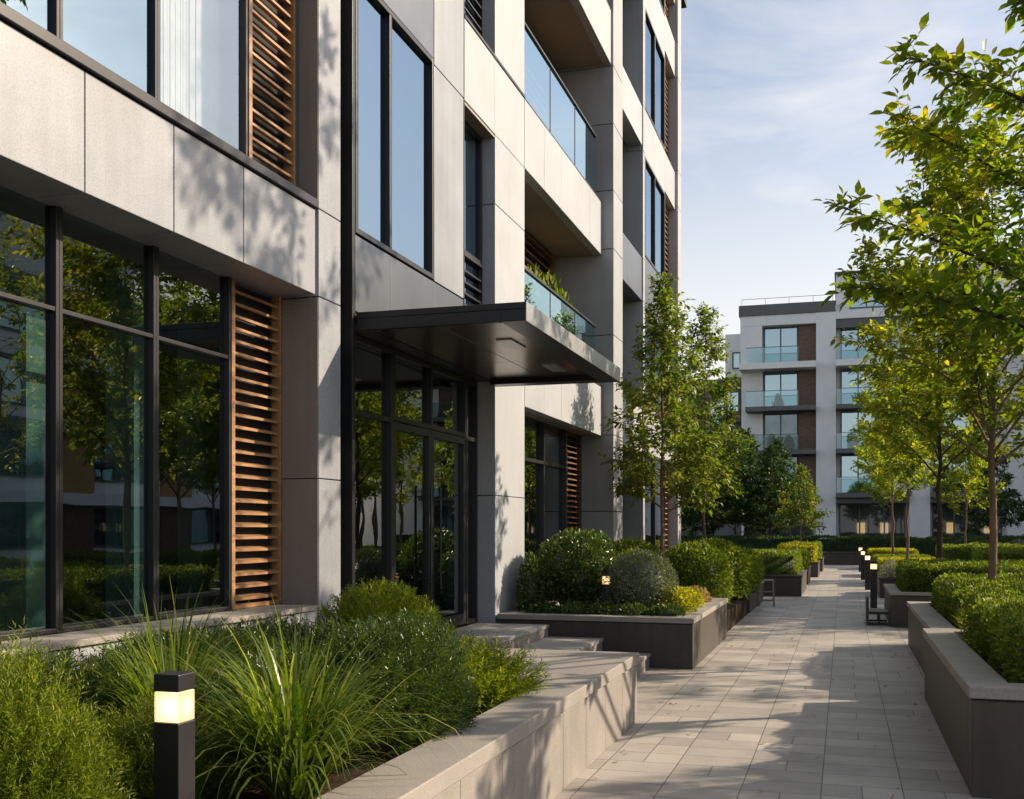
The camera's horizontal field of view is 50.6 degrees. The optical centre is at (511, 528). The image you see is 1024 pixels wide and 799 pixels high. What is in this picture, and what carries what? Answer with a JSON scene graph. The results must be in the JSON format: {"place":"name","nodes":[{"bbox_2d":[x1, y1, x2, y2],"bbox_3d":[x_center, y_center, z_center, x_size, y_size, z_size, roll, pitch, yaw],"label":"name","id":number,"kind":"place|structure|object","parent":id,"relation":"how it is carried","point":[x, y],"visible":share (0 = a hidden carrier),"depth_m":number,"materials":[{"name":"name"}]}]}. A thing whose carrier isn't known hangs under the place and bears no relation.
{"place":"outdoors","nodes":[
{"label":"outdoors","id":0,"kind":"place"},
{"bbox_2d":[42,575,305,734],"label":"ornamental grass","id":1,"kind":"object","parent":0,"point":[162,665],"depth_m":5.01,"materials":[{"name":"green plant"}]},
{"bbox_2d":[234,610,351,667],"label":"ornamental grass","id":2,"kind":"object","parent":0,"point":[297,639],"depth_m":6.26,"materials":[{"name":"green plant"}]},
{"bbox_2d":[554,565,993,798],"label":"path","id":3,"kind":"structure","parent":0,"point":[724,752],"depth_m":9.08,"materials":[{"name":"grey stone"}]},
{"bbox_2d":[153,646,638,798],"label":"raised planter","id":4,"kind":"object","parent":3,"relation":"on","point":[577,718],"visible":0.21,"depth_m":5.98,"materials":[{"name":"concrete"}]},
{"bbox_2d":[6,669,127,771],"bbox_3d":[-2.026,0.814,4.194,1.109,0.581,0.968,0,0,-12],"label":"ground cover","id":5,"kind":"object","parent":4,"relation":"on","point":[80,703],"visible":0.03,"depth_m":4.33,"materials":[{"name":"green plant"}]},
{"bbox_2d":[0,616,137,798],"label":"feathery shrub","id":6,"kind":"object","parent":4,"relation":"on","point":[34,749],"visible":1,"depth_m":3.22,"materials":[{"name":"green plant"}]},
{"bbox_2d":[2,643,149,734],"bbox_3d":[-2.103,0.814,5.077,0.968,0.581,1.109,0,0,16],"label":"ground cover","id":7,"kind":"object","parent":4,"relation":"on","point":[91,676],"visible":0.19,"depth_m":5.00,"materials":[{"name":"green plant"}]},
{"bbox_2d":[73,627,230,733],"bbox_3d":[-1.911,0.814,5.672,0.968,0.581,1.109,0,0,-5],"label":"ground cover","id":8,"kind":"object","parent":4,"relation":"on","point":[103,649],"visible":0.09,"depth_m":5.67,"materials":[{"name":"green plant"}]},
{"bbox_2d":[154,670,194,798],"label":"bollard lamp","id":9,"kind":"object","parent":4,"relation":"on","point":[174,750],"visible":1,"depth_m":3.68,"materials":[{"name":"black metal"}]},
{"bbox_2d":[84,692,266,798],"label":"shrub","id":10,"kind":"object","parent":4,"relation":"on","point":[142,782],"visible":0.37,"depth_m":4.30,"materials":[{"name":"green plant"}]},
{"bbox_2d":[98,625,264,685],"bbox_3d":[-1.819,0.814,6.069,1.109,0.581,0.968,0,0,-18],"label":"ground cover","id":11,"kind":"object","parent":4,"relation":"on","point":[204,638],"visible":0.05,"depth_m":6.00,"materials":[{"name":"green plant"}]},
{"bbox_2d":[184,616,293,665],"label":"ground cover","id":12,"kind":"object","parent":4,"relation":"on","point":[223,635],"visible":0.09,"depth_m":6.42,"materials":[{"name":"green plant"}]},
{"bbox_2d":[219,612,326,651],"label":"ground cover","id":13,"kind":"object","parent":4,"relation":"on","point":[282,622],"visible":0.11,"depth_m":6.88,"materials":[{"name":"green plant"}]},
{"bbox_2d":[105,593,473,798],"bbox_3d":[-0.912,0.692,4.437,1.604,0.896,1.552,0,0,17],"label":"ornamental grass","id":14,"kind":"object","parent":4,"relation":"on","point":[294,733],"depth_m":4.29,"materials":[{"name":"green plant"}]},
{"bbox_2d":[281,616,419,711],"bbox_3d":[-0.971,0.814,6.609,1.109,0.581,0.968,0,0,36],"label":"ground cover","id":15,"kind":"object","parent":4,"relation":"on","point":[322,632],"visible":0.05,"depth_m":6.60,"materials":[{"name":"green plant"}]},
{"bbox_2d":[310,576,453,639],"bbox_3d":[-0.869,0.721,7.336,1.043,0.806,1.068,0,0,17],"label":"round bush","id":16,"kind":"object","parent":4,"relation":"on","point":[392,600],"visible":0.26,"depth_m":7.23,"materials":[{"name":"green plant"}]},
{"bbox_2d":[299,607,479,759],"bbox_3d":[-0.643,0.756,5.674,1.001,0.698,1.406,0,0,17],"label":"mounded shrub","id":17,"kind":"object","parent":4,"relation":"on","point":[422,639],"visible":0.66,"depth_m":5.43,"materials":[{"name":"green plant"}]},
{"bbox_2d":[399,631,554,714],"bbox_3d":[-0.316,0.876,6.816,1.084,0.487,1.263,0,0,17],"label":"juniper","id":18,"kind":"object","parent":4,"relation":"on","point":[495,679],"visible":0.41,"depth_m":6.68,"materials":[{"name":"green plant"}]},
{"bbox_2d":[449,623,649,676],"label":"entrance steps","id":19,"kind":"structure","parent":3,"relation":"on","point":[527,635],"depth_m":12.01,"materials":[{"name":"concrete"}]},
{"bbox_2d":[497,597,727,668],"bbox_3d":[1.496,1.310,14.425,2.346,0.580,3.776,0,0,17],"label":"raised planter","id":20,"kind":"object","parent":3,"relation":"on","point":[689,640],"visible":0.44,"depth_m":12.57,"materials":[{"name":"concrete"}]},
{"bbox_2d":[514,550,545,612],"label":"slim shrub","id":21,"kind":"object","parent":20,"relation":"on","point":[531,584],"visible":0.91,"depth_m":13.38,"materials":[{"name":"green plant"}]},
{"bbox_2d":[524,600,560,613],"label":"shrub","id":22,"kind":"object","parent":20,"relation":"on","point":[544,606],"visible":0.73,"depth_m":13.13,"materials":[{"name":"green plant"}]},
{"bbox_2d":[555,601,593,613],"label":"shrub","id":23,"kind":"object","parent":20,"relation":"on","point":[576,607],"visible":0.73,"depth_m":13.02,"materials":[{"name":"green plant"}]},
{"bbox_2d":[533,527,620,608],"bbox_3d":[0.827,0.512,13.909,1.222,1.081,1.239,0,0,17],"label":"round shrub","id":24,"kind":"object","parent":20,"relation":"on","point":[578,563],"visible":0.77,"depth_m":13.59,"materials":[{"name":"green plant"}]},
{"bbox_2d":[587,600,623,614],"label":"shrub","id":25,"kind":"object","parent":20,"relation":"on","point":[597,608],"visible":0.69,"depth_m":12.95,"materials":[{"name":"green plant"}]},
{"bbox_2d":[613,601,653,615],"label":"shrub","id":26,"kind":"object","parent":20,"relation":"on","point":[635,608],"visible":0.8,"depth_m":12.80,"materials":[{"name":"green plant"}]},
{"bbox_2d":[602,547,678,609],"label":"round shrub","id":27,"kind":"object","parent":20,"relation":"on","point":[642,580],"visible":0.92,"depth_m":13.22,"materials":[{"name":"green plant"}]},
{"bbox_2d":[647,602,687,615],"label":"shrub","id":28,"kind":"object","parent":20,"relation":"on","point":[664,609],"visible":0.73,"depth_m":12.73,"materials":[{"name":"green plant"}]},
{"bbox_2d":[656,585,697,612],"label":"golden shrub","id":29,"kind":"object","parent":20,"relation":"on","point":[686,600],"visible":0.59,"depth_m":13.19,"materials":[{"name":"yellow plant"}]},
{"bbox_2d":[683,586,705,607],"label":"golden shrub","id":30,"kind":"object","parent":20,"relation":"on","point":[699,598],"visible":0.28,"depth_m":14.05,"materials":[{"name":"yellow plant"}]},
{"bbox_2d":[727,597,746,631],"bbox_3d":[2.732,1.440,18.512,2.180,0.320,4.200,0,0,17],"label":"raised planter","id":31,"kind":"object","parent":3,"relation":"on","point":[736,610],"visible":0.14,"depth_m":18.35,"materials":[{"name":"concrete"}]},
{"bbox_2d":[603,536,659,555],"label":"bushy shrub","id":32,"kind":"object","parent":31,"relation":"on","point":[619,545],"visible":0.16,"depth_m":18.18,"materials":[{"name":"green plant"}]},
{"bbox_2d":[598,271,733,556],"bbox_3d":[2.421,-1.466,17.601,2.167,5.474,1.998,0,0,40],"label":"deciduous tree","id":33,"kind":"object","parent":31,"relation":"on","point":[644,469],"visible":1,"depth_m":17.53,"materials":[{"name":"green plant"}]},
{"bbox_2d":[661,539,734,603],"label":"bushy shrub","id":34,"kind":"object","parent":31,"relation":"on","point":[693,562],"visible":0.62,"depth_m":16.56,"materials":[{"name":"green plant"}]},
{"bbox_2d":[696,536,755,598],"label":"bushy shrub","id":35,"kind":"object","parent":31,"relation":"on","point":[736,558],"visible":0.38,"depth_m":18.20,"materials":[{"name":"green plant"}]},
{"bbox_2d":[734,553,763,595],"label":"bushy shrub","id":36,"kind":"object","parent":31,"relation":"on","point":[758,578],"visible":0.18,"depth_m":19.70,"materials":[{"name":"green plant"}]},
{"bbox_2d":[733,581,763,612],"bbox_3d":[4.082,1.380,22.543,2.036,0.440,3.736,0,0,17],"label":"raised planter","id":37,"kind":"object","parent":3,"relation":"on","point":[752,602],"visible":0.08,"depth_m":21.36,"materials":[{"name":"concrete"}]},
{"bbox_2d":[656,301,756,539],"bbox_3d":[3.753,-1.634,21.312,1.909,5.672,1.927,0,0,-8],"label":"deciduous tree","id":38,"kind":"object","parent":37,"relation":"on","point":[718,391],"visible":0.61,"depth_m":21.12,"materials":[{"name":"green plant"}]},
{"bbox_2d":[741,547,765,585],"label":"bushy shrub","id":39,"kind":"object","parent":37,"relation":"on","point":[750,551],"visible":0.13,"depth_m":21.43,"materials":[{"name":"green plant"}]},
{"bbox_2d":[728,444,808,535],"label":"dark tree","id":40,"kind":"object","parent":3,"relation":"on","point":[766,458],"visible":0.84,"depth_m":55.29,"materials":[{"name":"green plant"}]},
{"bbox_2d":[743,436,821,536],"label":"dark tree","id":41,"kind":"object","parent":3,"relation":"on","point":[785,453],"visible":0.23,"depth_m":57.98,"materials":[{"name":"green plant"}]},
{"bbox_2d":[763,569,806,596],"bbox_3d":[6.066,1.350,27.740,2.786,0.500,3.836,0,0,17],"label":"raised planter","id":42,"kind":"object","parent":3,"relation":"on","point":[790,585],"visible":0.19,"depth_m":25.65,"materials":[{"name":"stone"}]},
{"bbox_2d":[747,547,803,574],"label":"box hedge","id":43,"kind":"object","parent":42,"relation":"on","point":[783,562],"visible":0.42,"depth_m":25.98,"materials":[{"name":"green plant"}]},
{"bbox_2d":[773,462,833,540],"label":"deciduous tree","id":44,"kind":"object","parent":3,"relation":"on","point":[796,508],"visible":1,"depth_m":52.19,"materials":[{"name":"green plant"}]},
{"bbox_2d":[809,560,819,576],"bbox_3d":[9.784,1.350,37.060,1.436,0.500,2.636,0,0,17],"label":"planter box","id":45,"kind":"object","parent":3,"relation":"on","point":[815,569],"visible":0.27,"depth_m":35.66,"materials":[{"name":"concrete"}]},
{"bbox_2d":[777,541,818,561],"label":"box hedge","id":46,"kind":"object","parent":45,"relation":"on","point":[812,548],"visible":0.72,"depth_m":36.05,"materials":[{"name":"green plant"}]},
{"bbox_2d":[822,552,867,564],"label":"planter box","id":47,"kind":"object","parent":3,"relation":"on","point":[841,558],"visible":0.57,"depth_m":47.83,"materials":[{"name":"stone"}]},
{"bbox_2d":[681,533,1023,556],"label":"box hedge","id":48,"kind":"object","parent":3,"relation":"on","point":[853,543],"visible":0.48,"depth_m":52.73,"materials":[{"name":"green plant"}]},
{"bbox_2d":[870,561,876,607],"bbox_3d":[7.291,1.125,21.821,0.130,0.950,0.130,0,0,17],"label":"bollard lamp","id":49,"kind":"object","parent":3,"relation":"on","point":[873,584],"visible":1,"depth_m":21.76,"materials":[{"name":"black metal"}]},
{"bbox_2d":[865,595,888,624],"bbox_3d":[6.150,1.370,18.249,0.350,0.460,0.799,0,0,17],"label":"bench","id":50,"kind":"object","parent":3,"relation":"on","point":[878,612],"visible":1,"depth_m":17.97,"materials":[{"name":"black metal"}]},
{"bbox_2d":[877,574,895,597],"bbox_3d":[10.026,1.370,25.899,2.436,0.460,2.636,0,0,17],"label":"planter box","id":51,"kind":"object","parent":3,"relation":"on","point":[880,586],"visible":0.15,"depth_m":24.99,"materials":[{"name":"concrete"}]},
{"bbox_2d":[877,559,896,577],"bbox_3d":[8.808,0.943,25.276,0.582,0.480,0.604,0,0,17],"label":"flower mound","id":52,"kind":"object","parent":51,"relation":"on","point":[886,570],"visible":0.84,"depth_m":25.16,"materials":[{"name":"green plant"}]},
{"bbox_2d":[883,584,931,627],"bbox_3d":[7.928,1.315,18.489,2.906,0.570,2.836,0,0,17],"label":"raised planter","id":53,"kind":"object","parent":3,"relation":"on","point":[896,599],"visible":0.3,"depth_m":17.54,"materials":[{"name":"concrete"}]},
{"bbox_2d":[849,271,1021,559],"bbox_3d":[8.122,-1.994,20.435,3.350,6.190,3.153,0,0,38],"label":"deciduous tree","id":54,"kind":"object","parent":53,"relation":"on","point":[977,441],"visible":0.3,"depth_m":20.49,"materials":[{"name":"green plant"}]},
{"bbox_2d":[894,556,1023,591],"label":"box hedge","id":55,"kind":"object","parent":53,"relation":"on","point":[913,575],"visible":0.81,"depth_m":17.74,"materials":[{"name":"green plant"}]},
{"bbox_2d":[907,601,955,673],"bbox_3d":[6.129,1.300,12.242,2.886,0.600,4.736,0,0,17],"label":"raised planter","id":56,"kind":"object","parent":3,"relation":"on","point":[921,615],"visible":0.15,"depth_m":12.85,"materials":[{"name":"concrete"}]},
{"bbox_2d":[813,0,1023,364],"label":"deciduous tree","id":57,"kind":"object","parent":56,"relation":"on","point":[928,133],"visible":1,"depth_m":8.24,"materials":[{"name":"green plant"}]},
{"bbox_2d":[830,70,1023,579],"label":"deciduous tree","id":58,"kind":"object","parent":56,"relation":"on","point":[958,190],"visible":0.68,"depth_m":12.81,"materials":[{"name":"green plant"}]},
{"bbox_2d":[929,570,1023,628],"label":"box hedge","id":59,"kind":"object","parent":56,"relation":"on","point":[948,591],"visible":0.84,"depth_m":12.29,"materials":[{"name":"green plant"}]},
{"bbox_2d":[924,425,1009,542],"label":"deciduous tree","id":60,"kind":"object","parent":3,"relation":"on","point":[973,469],"visible":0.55,"depth_m":46.18,"materials":[{"name":"green plant"}]},
{"bbox_2d":[922,628,1023,798],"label":"raised planter","id":61,"kind":"object","parent":3,"relation":"on","point":[974,700],"visible":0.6,"depth_m":6.51,"materials":[{"name":"concrete"}]},
{"bbox_2d":[956,584,1023,682],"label":"box hedge","id":62,"kind":"object","parent":61,"relation":"on","point":[994,630],"visible":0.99,"depth_m":7.83,"materials":[{"name":"green plant"}]},
{"bbox_2d":[935,541,1023,560],"bbox_3d":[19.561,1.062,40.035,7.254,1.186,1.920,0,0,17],"label":"box hedge","id":63,"kind":"object","parent":3,"relation":"on","point":[957,552],"visible":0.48,"depth_m":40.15,"materials":[{"name":"green plant"}]},
{"bbox_2d":[954,441,1023,535],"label":"dark tree","id":64,"kind":"object","parent":3,"relation":"on","point":[977,520],"visible":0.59,"depth_m":56.74,"materials":[{"name":"green plant"}]},
{"bbox_2d":[1000,380,1023,476],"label":"deciduous tree","id":65,"kind":"object","parent":3,"relation":"on","point":[1017,454],"visible":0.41,"depth_m":26.85,"materials":[{"name":"green plant"}]},
{"bbox_2d":[681,0,1023,380],"label":"sky","id":66,"kind":"structure","parent":0,"point":[778,97],"materials":[{"name":"blue"}]},
{"label":"ground","id":67,"kind":"structure","parent":0,"visible":0},
{"bbox_2d":[0,0,686,689],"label":"office building","id":68,"kind":"structure","parent":67,"relation":"on","point":[288,320],"depth_m":8.70,"materials":[{"name":"concrete"}]},
{"bbox_2d":[0,186,58,640],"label":"window","id":69,"kind":"structure","parent":68,"relation":"in","point":[29,227],"depth_m":6.06,"materials":[{"name":"black glass"}]},
{"bbox_2d":[0,0,59,37],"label":"window","id":70,"kind":"structure","parent":68,"relation":"in","point":[45,13],"depth_m":5.94,"materials":[{"name":"blue glass"}]},
{"bbox_2d":[59,207,155,632],"bbox_3d":[-2.507,-0.650,6.688,0.075,2.500,0.918,0,0,17],"label":"window","id":71,"kind":"structure","parent":68,"relation":"in","point":[107,278],"depth_m":6.69,"materials":[{"name":"black glass"}]},
{"bbox_2d":[60,0,157,98],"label":"window","id":72,"kind":"structure","parent":68,"relation":"in","point":[120,35],"depth_m":6.57,"materials":[{"name":"blue glass"}]},
{"bbox_2d":[156,247,230,619],"bbox_3d":[-2.239,-0.650,7.563,0.075,2.500,0.908,0,0,17],"label":"window","id":73,"kind":"structure","parent":68,"relation":"in","point":[193,302],"depth_m":7.58,"materials":[{"name":"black glass"}]},
{"bbox_2d":[158,0,247,155],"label":"window","id":74,"kind":"structure","parent":68,"relation":"in","point":[243,4],"depth_m":7.90,"materials":[{"name":"grey glass"}]},
{"bbox_2d":[355,0,433,279],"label":"window","id":75,"kind":"structure","parent":68,"relation":"in","point":[394,73],"depth_m":10.17,"materials":[{"name":"blue glass"}]},
{"bbox_2d":[393,421,432,609],"bbox_3d":[-1.015,0.030,11.107,0.136,2.170,1.035,0,0,17],"label":"door","id":76,"kind":"structure","parent":68,"relation":"in","point":[412,488],"depth_m":11.19,"materials":[{"name":"glass"}]},
{"bbox_2d":[431,430,465,627],"bbox_3d":[-0.701,0.030,12.132,0.136,2.170,1.100,0,0,17],"label":"door","id":77,"kind":"structure","parent":68,"relation":"in","point":[448,452],"depth_m":12.24,"materials":[{"name":"glass"}]},
{"bbox_2d":[465,120,481,304],"bbox_3d":[-0.545,-3.295,12.513,0.070,2.790,1.070,0,0,17],"label":"window","id":78,"kind":"structure","parent":68,"relation":"in","point":[473,142],"depth_m":12.78,"materials":[{"name":"glass"}]},
{"bbox_2d":[524,416,566,590],"bbox_3d":[0.310,-0.330,16.082,0.120,2.640,3.665,0,0,17],"label":"window","id":79,"kind":"structure","parent":68,"relation":"in","point":[545,445],"depth_m":16.47,"materials":[{"name":"glass"}]},
{"bbox_2d":[536,271,572,304],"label":"balcony plant","id":80,"kind":"object","parent":68,"relation":"on","point":[555,287],"visible":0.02,"depth_m":17.52,"materials":[{"name":"green plant"}]},
{"bbox_2d":[645,456,664,552],"bbox_3d":[3.155,-0.150,24.093,0.090,2.900,2.660,0,0,17],"label":"window","id":81,"kind":"structure","parent":68,"relation":"in","point":[652,511],"depth_m":24.01,"materials":[{"name":"grey glass"}]},
{"bbox_2d":[645,305,664,414],"bbox_3d":[3.155,-3.665,24.093,0.090,2.130,2.660,0,0,17],"label":"window","id":82,"kind":"structure","parent":68,"relation":"in","point":[645,305],"depth_m":24.00,"materials":[{"name":"black glass"}]},
{"bbox_2d":[645,157,664,281],"bbox_3d":[3.155,-6.800,24.093,0.090,2.100,2.660,0,0,17],"label":"window","id":83,"kind":"structure","parent":68,"relation":"in","point":[654,193],"depth_m":24.01,"materials":[{"name":"blue glass"}]},
{"bbox_2d":[645,7,664,149],"bbox_3d":[3.155,-9.930,24.093,0.090,2.140,2.660,0,0,17],"label":"window","id":84,"kind":"structure","parent":68,"relation":"in","point":[654,57],"depth_m":24.01,"materials":[{"name":"glass"}]},
{"bbox_2d":[681,444,716,538],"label":"dark tree","id":85,"kind":"object","parent":67,"relation":"on","point":[691,518],"visible":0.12,"depth_m":56.44,"materials":[{"name":"green plant"}]},
{"bbox_2d":[681,433,744,538],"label":"dark tree","id":86,"kind":"object","parent":67,"relation":"on","point":[713,525],"visible":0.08,"depth_m":58.93,"materials":[{"name":"green plant"}]},
{"bbox_2d":[697,427,777,536],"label":"dark tree","id":87,"kind":"object","parent":67,"relation":"on","point":[745,477],"visible":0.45,"depth_m":56.19,"materials":[{"name":"green plant"}]},
{"bbox_2d":[681,261,1023,539],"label":"apartment building","id":88,"kind":"structure","parent":67,"relation":"on","point":[793,358],"depth_m":74.22,"materials":[{"name":"paint"}]},
{"bbox_2d":[744,504,812,537],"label":"window","id":89,"kind":"structure","parent":88,"relation":"in","point":[790,532],"depth_m":75.36,"materials":[{"name":"black glass"}]},
{"bbox_2d":[764,413,797,449],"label":"window","id":90,"kind":"structure","parent":88,"relation":"in","point":[785,424],"depth_m":75.56,"materials":[{"name":"blue glass"}]},
{"bbox_2d":[764,371,797,405],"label":"window","id":91,"kind":"structure","parent":88,"relation":"in","point":[780,380],"depth_m":75.56,"materials":[{"name":"blue glass"}]},
{"bbox_2d":[764,326,797,362],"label":"window","id":92,"kind":"structure","parent":88,"relation":"in","point":[778,336],"depth_m":75.58,"materials":[{"name":"blue glass"}]},
{"bbox_2d":[841,455,873,492],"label":"window","id":93,"kind":"structure","parent":88,"relation":"in","point":[852,481],"depth_m":74.22,"materials":[{"name":"blue glass"}]},
{"bbox_2d":[841,411,875,447],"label":"window","id":94,"kind":"structure","parent":88,"relation":"in","point":[847,417],"depth_m":74.28,"materials":[{"name":"blue glass"}]},
{"bbox_2d":[841,367,875,403],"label":"window","id":95,"kind":"structure","parent":88,"relation":"in","point":[846,390],"depth_m":74.26,"materials":[{"name":"blue glass"}]},
{"bbox_2d":[841,328,875,358],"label":"window","id":96,"kind":"structure","parent":88,"relation":"in","point":[849,352],"depth_m":74.22,"materials":[{"name":"blue glass"}]},
{"bbox_2d":[850,293,885,308],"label":"window","id":97,"kind":"structure","parent":88,"relation":"in","point":[869,305],"depth_m":74.28,"materials":[{"name":"blue glass"}]},
{"bbox_2d":[839,504,904,536],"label":"window","id":98,"kind":"structure","parent":88,"relation":"in","point":[854,519],"depth_m":73.88,"materials":[{"name":"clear glass"}]},
{"bbox_2d":[934,453,970,491],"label":"window","id":99,"kind":"structure","parent":88,"relation":"in","point":[958,484],"depth_m":72.33,"materials":[{"name":"glass"}]},
{"bbox_2d":[932,503,1001,536],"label":"window","id":100,"kind":"structure","parent":88,"relation":"in","point":[950,527],"depth_m":72.29,"materials":[{"name":"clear glass"}]},
{"bbox_3d":[11.424,1.360,30.909,2.296,0.480,2.636,0,0,17],"label":"planter box","id":101,"kind":"object","parent":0,"visible":0},
{"bbox_2d":[850,353,960,559],"bbox_3d":[10.885,-1.829,29.724,3.076,6.059,3.104,0,0,16],"label":"deciduous tree","id":102,"kind":"object","parent":101,"relation":"on","point":[903,465],"visible":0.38,"depth_m":29.58,"materials":[{"name":"green plant"}]},
{"bbox_2d":[875,556,935,568],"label":"box hedge","id":103,"kind":"object","parent":101,"relation":"on","point":[880,560],"visible":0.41,"depth_m":30.55,"materials":[{"name":"green plant"}]},
{"bbox_3d":[13.123,1.360,36.455,2.296,0.480,2.636,0,0,17],"label":"planter box","id":104,"kind":"object","parent":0,"visible":0},
{"bbox_2d":[846,396,949,553],"bbox_3d":[13.431,-1.829,38.224,3.076,6.059,3.104,0,0,-14],"label":"deciduous tree","id":105,"kind":"object","parent":104,"relation":"on","point":[880,483],"visible":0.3,"depth_m":38.23,"materials":[{"name":"green plant"}]},
{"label":"planter box","id":106,"kind":"object","parent":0,"visible":0},
{"bbox_2d":[867,547,918,556],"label":"box hedge","id":107,"kind":"object","parent":106,"relation":"on","point":[883,550],"visible":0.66,"depth_m":41.99,"materials":[{"name":"green plant"}]},
{"bbox_2d":[854,421,933,546],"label":"deciduous tree","id":108,"kind":"object","parent":106,"relation":"on","point":[900,493],"visible":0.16,"depth_m":44.41,"materials":[{"name":"green plant"}]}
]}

